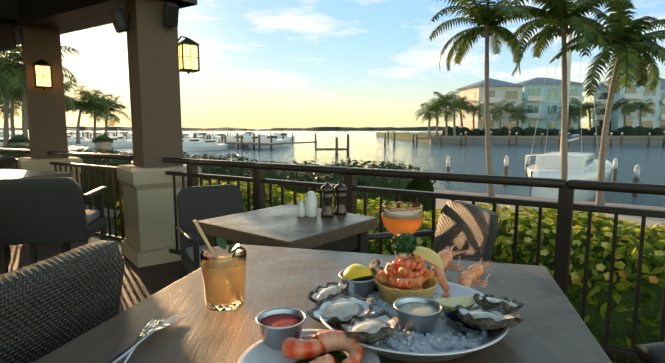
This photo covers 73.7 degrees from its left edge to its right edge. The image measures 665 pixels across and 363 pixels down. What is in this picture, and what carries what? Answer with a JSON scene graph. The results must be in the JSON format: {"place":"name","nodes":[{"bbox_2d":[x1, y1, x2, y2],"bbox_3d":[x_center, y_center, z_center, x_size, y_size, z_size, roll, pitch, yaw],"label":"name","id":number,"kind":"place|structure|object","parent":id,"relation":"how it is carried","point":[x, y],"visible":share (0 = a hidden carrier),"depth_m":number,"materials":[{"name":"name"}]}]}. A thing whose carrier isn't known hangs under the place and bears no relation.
{"place":"outdoors","nodes":[
{"label":"outdoors","id":0,"kind":"place"},
{"bbox_2d":[92,219,117,241],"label":"shore land","id":1,"kind":"structure","parent":0,"point":[107,231],"depth_m":6.14,"materials":[{"name":"green plant"}]},
{"bbox_2d":[114,179,664,362],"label":"hedge","id":2,"kind":"object","parent":1,"relation":"on","point":[652,283],"visible":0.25,"depth_m":2.33,"materials":[{"name":"green plant"}]},
{"bbox_2d":[7,237,620,362],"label":"patio floor","id":3,"kind":"structure","parent":0,"point":[140,284],"depth_m":3.44,"materials":[{"name":"brown wood"}]},
{"bbox_2d":[0,156,15,169],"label":"chair","id":4,"kind":"object","parent":3,"relation":"on","point":[7,162],"visible":0.35,"depth_m":4.91,"materials":[{"name":"brown wicker"}]},
{"bbox_2d":[7,133,29,148],"bbox_3d":[-9.801,-1.053,13.901,0.635,0.965,0.637,0,7,-2],"label":"potted shrub","id":5,"kind":"object","parent":3,"relation":"on","point":[21,139],"visible":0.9,"depth_m":13.71,"materials":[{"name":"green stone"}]},
{"bbox_2d":[0,169,72,258],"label":"dining table","id":6,"kind":"object","parent":3,"relation":"on","point":[9,173],"visible":0.33,"depth_m":3.47,"materials":[{"name":"brown wood"}]},
{"bbox_2d":[17,25,82,185],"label":"column","id":7,"kind":"structure","parent":3,"relation":"on","point":[46,120],"depth_m":4.59,"materials":[{"name":"paint"}]},
{"bbox_2d":[32,59,52,89],"bbox_3d":[-2.928,-1.079,4.476,0.151,0.312,0.176,-5,9,-38],"label":"wall lantern","id":8,"kind":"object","parent":7,"relation":"attached to","point":[42,74],"depth_m":4.42,"materials":[{"name":"black metal"}]},
{"bbox_2d":[0,177,106,274],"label":"chair","id":9,"kind":"object","parent":3,"relation":"on","point":[34,212],"visible":0.9,"depth_m":2.80,"materials":[{"name":"grey"}]},
{"bbox_2d":[0,240,124,362],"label":"chair","id":10,"kind":"object","parent":3,"relation":"on","point":[50,304],"visible":0.81,"depth_m":0.80,"materials":[{"name":"grey"}]},
{"bbox_2d":[93,133,112,150],"bbox_3d":[-7.651,-1.163,14.805,0.635,0.965,0.637,0,7,-2],"label":"planter urn","id":11,"kind":"object","parent":3,"relation":"on","point":[104,141],"visible":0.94,"depth_m":14.61,"materials":[{"name":"beige stone"}]},
{"bbox_2d":[117,0,201,267],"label":"column","id":12,"kind":"structure","parent":3,"relation":"on","point":[156,123],"depth_m":3.60,"materials":[{"name":"paint"}]},
{"bbox_2d":[0,0,196,51],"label":"ceiling","id":13,"kind":"structure","parent":12,"relation":"on","point":[65,16],"depth_m":4.22,"materials":[{"name":"brown wood"}]},
{"bbox_2d":[109,8,130,32],"bbox_3d":[-1.687,-1.282,3.541,0.160,0.180,0.100,-5,9,-38],"label":"speaker","id":14,"kind":"object","parent":12,"relation":"attached to","point":[119,19],"visible":0.98,"depth_m":3.50},
{"bbox_2d":[163,3,178,27],"bbox_3d":[-1.292,-1.321,3.531,0.100,0.180,0.160,-5,9,-38],"label":"speaker","id":15,"kind":"object","parent":12,"relation":"attached to","point":[170,14],"visible":1,"depth_m":3.49},
{"bbox_2d":[178,36,199,73],"bbox_3d":[-1.244,-1.075,3.774,0.176,0.312,0.151,-5,9,-38],"label":"wall lantern","id":16,"kind":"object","parent":12,"relation":"attached to","point":[188,48],"depth_m":3.74,"materials":[{"name":"black metal"}]},
{"bbox_2d":[176,184,243,277],"bbox_3d":[-0.678,0.418,2.675,0.452,0.741,0.484,-4,8,-30],"label":"chair","id":17,"kind":"object","parent":3,"relation":"on","point":[197,203],"visible":0.29,"depth_m":2.75,"materials":[{"name":"grey"}]},
{"bbox_2d":[197,204,376,252],"bbox_3d":[-0.168,0.521,1.746,0.490,0.760,0.490,6,9,39],"label":"dining table","id":18,"kind":"object","parent":3,"relation":"on","point":[282,226],"visible":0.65,"depth_m":1.60,"materials":[{"name":"brown wood"}]},
{"bbox_2d":[297,182,346,217],"bbox_3d":[-0.035,0.069,1.748,0.206,0.137,0.078,-3,7,-20],"label":"salt pepper set","id":19,"kind":"object","parent":18,"relation":"on","point":[309,209],"visible":1,"depth_m":1.73,"materials":[{"name":"white ceramic"}]},
{"bbox_2d":[32,244,611,362],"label":"dining table","id":20,"kind":"object","parent":3,"relation":"on","point":[552,327],"visible":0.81,"depth_m":0.81,"materials":[{"name":"brown wood"}]},
{"bbox_2d":[118,319,163,362],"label":"fork","id":21,"kind":"object","parent":20,"relation":"on","point":[142,333],"visible":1,"depth_m":0.73,"materials":[{"name":"silver metal"}]},
{"bbox_2d":[106,314,184,362],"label":"fork","id":22,"kind":"object","parent":20,"relation":"on","point":[156,327],"visible":0.92,"depth_m":0.72,"materials":[{"name":"silver metal"}]},
{"bbox_2d":[200,245,246,311],"bbox_3d":[-0.212,0.190,0.870,0.089,0.108,0.089,0,7,-2],"label":"cocktail glass","id":23,"kind":"object","parent":20,"relation":"on","point":[223,284],"visible":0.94,"depth_m":0.84,"materials":[{"name":"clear glass"}]},
{"bbox_2d":[193,219,216,257],"bbox_3d":[-0.226,0.149,0.861,0.080,0.158,0.006,-2,7,-16],"label":"paper straw","id":24,"kind":"object","parent":23,"relation":"on","point":[204,238],"visible":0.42,"depth_m":0.85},
{"bbox_2d":[216,237,243,256],"bbox_3d":[-0.207,0.163,0.868,0.074,0.108,0.063,0,7,-2],"label":"garnish","id":25,"kind":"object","parent":23,"relation":"on","point":[222,244],"depth_m":0.86,"materials":[{"name":"green plant"}]},
{"bbox_2d":[237,329,379,362],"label":"side plate","id":26,"kind":"object","parent":20,"relation":"on","point":[260,351],"visible":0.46,"depth_m":0.66,"materials":[{"name":"white ceramic"}]},
{"bbox_2d":[256,307,305,349],"bbox_3d":[-0.081,0.235,0.701,0.079,0.044,0.079,0,7,-2],"label":"cocktail sauce cup","id":27,"kind":"object","parent":26,"relation":"on","point":[277,326],"visible":0.96,"depth_m":0.69,"materials":[{"name":"silver metal"}]},
{"bbox_2d":[293,351,346,362],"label":"spinach leaves","id":28,"kind":"object","parent":26,"relation":"on","point":[339,356],"visible":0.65,"depth_m":0.65,"materials":[{"name":"green plant"}]},
{"bbox_2d":[281,329,363,362],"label":"cooked prawns","id":29,"kind":"object","parent":26,"relation":"on","point":[315,345],"visible":0.98,"depth_m":0.64,"materials":[{"name":"orange food"}]},
{"bbox_2d":[381,202,423,234],"bbox_3d":[0.175,0.136,1.116,0.105,0.156,0.105,0,7,-2],"label":"cocktail glass","id":30,"kind":"object","parent":20,"relation":"on","point":[401,217],"visible":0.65,"depth_m":1.07,"materials":[{"name":"orange glass"}]},
{"bbox_2d":[319,280,509,361],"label":"serving platter","id":31,"kind":"object","parent":20,"relation":"on","point":[458,290],"visible":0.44,"depth_m":0.65,"materials":[{"name":"silver metal"}]},
{"bbox_2d":[336,291,488,352],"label":"crushed ice","id":32,"kind":"structure","parent":31,"relation":"on","point":[444,337],"depth_m":0.69,"materials":[{"name":"ice"}]},
{"bbox_2d":[339,268,442,335],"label":"sauce cups","id":33,"kind":"object","parent":32,"relation":"on","point":[418,314],"visible":0.73,"depth_m":0.73,"materials":[{"name":"silver metal"}]},
{"bbox_2d":[374,249,438,304],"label":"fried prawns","id":34,"kind":"object","parent":32,"relation":"on","point":[400,277],"visible":1,"depth_m":0.82,"materials":[{"name":"orange food"}]},
{"bbox_2d":[391,233,417,257],"bbox_3d":[0.137,0.123,0.850,0.052,0.052,0.052,0,7,-2],"label":"parsley garnish","id":35,"kind":"object","parent":34,"relation":"on","point":[403,242],"visible":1,"depth_m":0.83,"materials":[{"name":"green plant"}]},
{"bbox_2d":[342,247,475,309],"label":"lemon wedges","id":36,"kind":"object","parent":32,"relation":"on","point":[355,272],"visible":0.88,"depth_m":0.84,"materials":[{"name":"yellow food"}]},
{"bbox_2d":[307,259,523,341],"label":"oysters","id":37,"kind":"object","parent":31,"relation":"on","point":[334,305],"visible":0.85,"depth_m":0.73,"materials":[{"name":"grey food"}]},
{"bbox_2d":[429,244,495,296],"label":"prawns","id":38,"kind":"object","parent":31,"relation":"on","point":[470,275],"visible":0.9,"depth_m":0.92,"materials":[{"name":"orange food"}]},
{"bbox_2d":[0,148,664,360],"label":"terrace railing","id":39,"kind":"object","parent":3,"relation":"on","point":[565,205],"visible":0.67,"depth_m":2.31,"materials":[{"name":"grey metal"}]},
{"bbox_2d":[367,201,497,261],"bbox_3d":[0.432,0.491,2.079,0.534,0.740,0.499,-2,7,-13],"label":"chair","id":40,"kind":"object","parent":3,"relation":"on","point":[471,228],"visible":0.33,"depth_m":2.10,"materials":[{"name":"brown wicker"}]},
{"bbox_2d":[634,341,664,362],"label":"chair","id":41,"kind":"object","parent":3,"relation":"on","point":[651,353],"visible":1,"depth_m":0.69,"materials":[{"name":"grey"}]},
{"bbox_2d":[0,128,664,206],"bbox_3d":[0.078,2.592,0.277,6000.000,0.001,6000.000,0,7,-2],"label":"water","id":42,"kind":"structure","parent":0,"point":[467,159],"depth_m":42.10,"materials":[{"name":"blue liquid"}]},
{"bbox_2d":[0,128,294,151],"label":"boats","id":43,"kind":"object","parent":42,"relation":"on","point":[199,142],"visible":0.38,"depth_m":60.08,"materials":[{"name":"fiberglass"},{"name":"glass"}]},
{"bbox_2d":[71,131,317,149],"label":"marina docks","id":44,"kind":"object","parent":42,"relation":"in","point":[254,143],"visible":0.27,"depth_m":56.00,"materials":[{"name":"brown wood"}]},
{"bbox_2d":[0,126,452,130],"bbox_3d":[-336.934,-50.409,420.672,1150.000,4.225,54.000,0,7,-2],"label":"shore treeline","id":45,"kind":"object","parent":42,"relation":"on","point":[85,128],"visible":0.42,"depth_m":409.86,"materials":[{"name":"green plant"}]},
{"bbox_2d":[316,131,395,155],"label":"pilings","id":46,"kind":"object","parent":42,"relation":"in","point":[336,149],"visible":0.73,"depth_m":42.41,"materials":[{"name":"brown wood"}]},
{"bbox_2d":[412,131,664,146],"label":"pier","id":47,"kind":"structure","parent":42,"relation":"in","point":[558,138],"depth_m":63.04,"materials":[{"name":"brown wood"}]},
{"bbox_2d":[446,155,639,196],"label":"mooring pilings","id":48,"kind":"object","parent":42,"relation":"in","point":[636,175],"visible":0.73,"depth_m":20.29,"materials":[{"name":"white wood"}]},
{"bbox_2d":[524,1,612,200],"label":"sailboat","id":49,"kind":"object","parent":42,"relation":"on","point":[582,166],"visible":0.6,"depth_m":15.34,"materials":[{"name":"white"}]},
{"bbox_2d":[0,0,664,127],"label":"sky","id":50,"kind":"structure","parent":0,"point":[264,63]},
{"bbox_2d":[86,189,664,231],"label":"seawall pavement","id":51,"kind":"structure","parent":0,"point":[441,204],"depth_m":7.54,"materials":[{"name":"concrete"}]},
{"bbox_2d":[0,43,130,147],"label":"palm trees","id":52,"kind":"object","parent":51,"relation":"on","point":[12,88],"visible":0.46,"depth_m":31.72,"materials":[{"name":"green plant"}]},
{"bbox_2d":[0,144,436,211],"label":"hedge","id":53,"kind":"object","parent":51,"relation":"on","point":[399,183],"visible":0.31,"depth_m":5.72,"materials":[{"name":"green plant"}]},
{"bbox_2d":[429,0,549,196],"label":"palm tree","id":54,"kind":"object","parent":51,"relation":"on","point":[488,18],"visible":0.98,"depth_m":7.87,"materials":[{"name":"green plant"}]},
{"bbox_2d":[513,0,633,179],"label":"palm tree","id":55,"kind":"object","parent":51,"relation":"on","point":[563,15],"visible":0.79,"depth_m":7.32,"materials":[{"name":"green plant"}]},
{"bbox_2d":[533,0,664,205],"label":"palm tree","id":56,"kind":"object","parent":51,"relation":"on","point":[625,37],"visible":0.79,"depth_m":6.88,"materials":[{"name":"green plant"}]},
{"bbox_2d":[376,132,662,143],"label":"seawall","id":57,"kind":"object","parent":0,"point":[407,136],"depth_m":72.99,"materials":[{"name":"concrete"}]},
{"bbox_2d":[414,90,656,136],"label":"palm trees","id":58,"kind":"object","parent":57,"relation":"on","point":[450,105],"visible":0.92,"depth_m":78.64,"materials":[{"name":"green plant"}]},
{"bbox_2d":[442,126,664,135],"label":"shore shrubs","id":59,"kind":"object","parent":57,"relation":"on","point":[625,130],"depth_m":76.30,"materials":[{"name":"green plant"}]},
{"bbox_2d":[455,71,664,130],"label":"waterfront buildings","id":60,"kind":"structure","parent":0,"point":[529,92],"depth_m":89.18,"materials":[{"name":"grey paint"}]}
]}

